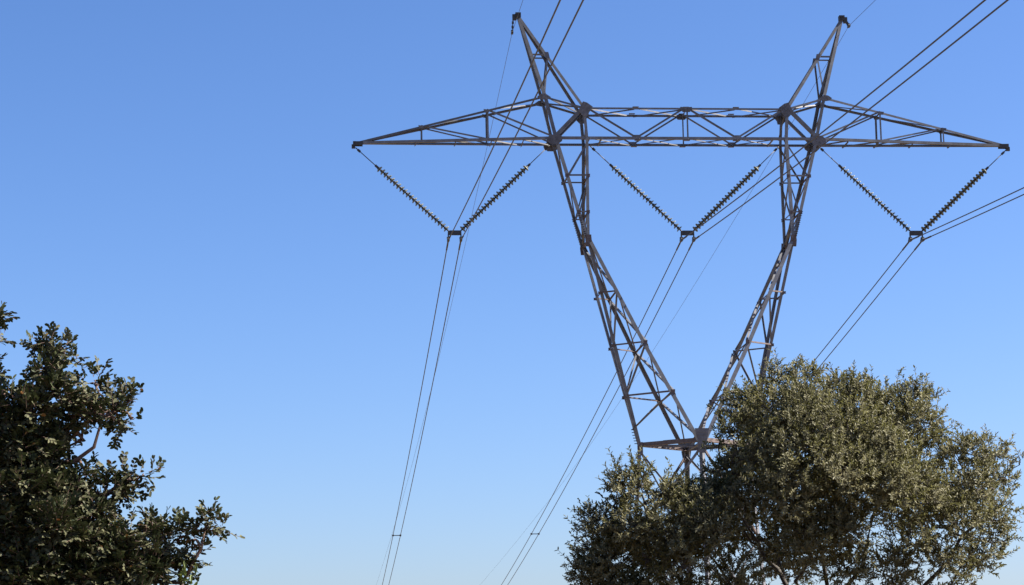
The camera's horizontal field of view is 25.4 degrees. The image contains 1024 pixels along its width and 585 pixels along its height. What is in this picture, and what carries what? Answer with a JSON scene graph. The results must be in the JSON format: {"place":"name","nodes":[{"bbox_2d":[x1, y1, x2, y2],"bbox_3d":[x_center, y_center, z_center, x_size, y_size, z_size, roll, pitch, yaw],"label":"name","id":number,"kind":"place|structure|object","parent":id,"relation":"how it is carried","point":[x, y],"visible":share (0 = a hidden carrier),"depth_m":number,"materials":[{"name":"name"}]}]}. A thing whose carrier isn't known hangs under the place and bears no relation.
{"place":"outdoors","nodes":[
{"label":"outdoors","id":0,"kind":"place"},
{"bbox_2d":[389,0,583,582],"bbox_3d":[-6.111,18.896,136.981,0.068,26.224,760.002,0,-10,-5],"label":"conductor wire","id":1,"kind":"object","parent":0,"point":[582,1],"visible":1,"depth_m":79.62,"materials":[{"name":"metal"}]},
{"bbox_2d":[447,230,461,241],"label":"yoke plate","id":2,"kind":"object","parent":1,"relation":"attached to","point":[456,232],"visible":0.94,"depth_m":90.08,"materials":[{"name":"metal"}]},
{"bbox_2d":[382,0,560,584],"bbox_3d":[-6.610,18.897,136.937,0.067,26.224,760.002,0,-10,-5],"label":"conductor wire","id":3,"kind":"object","parent":2,"relation":"hanging from","point":[456,224],"visible":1,"depth_m":79.61,"materials":[{"name":"metal"}]},
{"bbox_2d":[0,0,1023,584],"label":"sky","id":4,"kind":"structure","parent":0,"point":[185,190],"materials":[{"name":"blue"}]},
{"bbox_2d":[501,0,985,584],"bbox_3d":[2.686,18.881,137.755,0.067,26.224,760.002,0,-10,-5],"label":"conductor wire","id":5,"kind":"object","parent":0,"point":[753,186],"visible":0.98,"depth_m":71.99,"materials":[{"name":"metal"}]},
{"bbox_2d":[680,230,695,241],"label":"yoke plate","id":6,"kind":"object","parent":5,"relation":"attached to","point":[685,232],"visible":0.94,"depth_m":90.90,"materials":[{"name":"metal"}]},
{"bbox_2d":[508,0,1008,583],"bbox_3d":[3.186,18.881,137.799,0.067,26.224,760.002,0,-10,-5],"label":"conductor wire","id":7,"kind":"object","parent":6,"relation":"hanging from","point":[776,180],"visible":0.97,"depth_m":71.27,"materials":[{"name":"metal"}]},
{"bbox_3d":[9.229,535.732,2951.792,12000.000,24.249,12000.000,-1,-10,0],"label":"ground","id":8,"kind":"structure","parent":0,"visible":0},
{"bbox_2d":[0,301,241,584],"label":"carob tree","id":9,"kind":"object","parent":8,"relation":"on","point":[52,531],"visible":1,"depth_m":15.80,"materials":[{"name":"green plant"}]},
{"bbox_2d":[352,12,1009,584],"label":"transmission tower","id":10,"kind":"structure","parent":8,"relation":"on","point":[702,432],"depth_m":91.18,"materials":[{"name":"metal"}]},
{"bbox_2d":[355,147,448,231],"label":"insulator string","id":11,"kind":"object","parent":10,"relation":"hanging from","point":[410,196],"visible":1,"depth_m":90.19,"materials":[{"name":"ceramic"}]},
{"bbox_2d":[380,1,522,571],"bbox_3d":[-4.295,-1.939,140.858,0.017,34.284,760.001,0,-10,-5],"label":"earth wire","id":12,"kind":"object","parent":10,"relation":"attached to","point":[463,251],"visible":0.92,"depth_m":119.19,"materials":[{"name":"metal"}]},
{"bbox_2d":[460,145,549,231],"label":"insulator string","id":13,"kind":"object","parent":10,"relation":"hanging from","point":[500,192],"visible":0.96,"depth_m":90.53,"materials":[{"name":"ceramic"}]},
{"bbox_2d":[590,146,681,231],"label":"insulator string","id":14,"kind":"object","parent":10,"relation":"hanging from","point":[641,193],"visible":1,"depth_m":91.02,"materials":[{"name":"ceramic"}]},
{"bbox_2d":[485,9,865,578],"bbox_3d":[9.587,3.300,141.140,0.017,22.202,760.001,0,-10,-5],"label":"earth wire","id":15,"kind":"object","parent":10,"relation":"attached to","point":[714,252],"visible":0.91,"depth_m":120.31,"materials":[{"name":"metal"}]},
{"bbox_2d":[693,147,778,231],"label":"insulator string","id":16,"kind":"object","parent":10,"relation":"hanging from","point":[755,169],"visible":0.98,"depth_m":91.34,"materials":[{"name":"ceramic"}]},
{"bbox_2d":[820,148,909,231],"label":"insulator string","id":17,"kind":"object","parent":10,"relation":"hanging from","point":[873,197],"visible":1,"depth_m":91.81,"materials":[{"name":"ceramic"}]},
{"bbox_2d":[921,150,1005,231],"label":"insulator string","id":18,"kind":"object","parent":10,"relation":"hanging from","point":[954,199],"visible":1,"depth_m":92.14,"materials":[{"name":"ceramic"}]},
{"bbox_2d":[908,231,924,241],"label":"yoke plate","id":19,"kind":"object","parent":18,"relation":"hanging from","point":[914,233],"visible":0.94,"depth_m":91.72,"materials":[{"name":"metal"}]},
{"bbox_2d":[764,187,1023,421],"bbox_3d":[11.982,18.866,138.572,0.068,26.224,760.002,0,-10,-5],"label":"conductor wire","id":20,"kind":"object","parent":19,"relation":"hanging from","point":[902,250],"visible":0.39,"depth_m":92.15,"materials":[{"name":"metal"}]},
{"bbox_2d":[810,194,1023,377],"bbox_3d":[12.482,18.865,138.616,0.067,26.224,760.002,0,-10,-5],"label":"conductor wire","id":21,"kind":"object","parent":19,"relation":"hanging from","point":[907,259],"visible":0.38,"depth_m":92.85,"materials":[{"name":"metal"}]},
{"bbox_2d":[544,350,1023,584],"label":"olive tree","id":22,"kind":"object","parent":8,"relation":"on","point":[869,447],"visible":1,"depth_m":25.45,"materials":[{"name":"green plant"}]}
]}

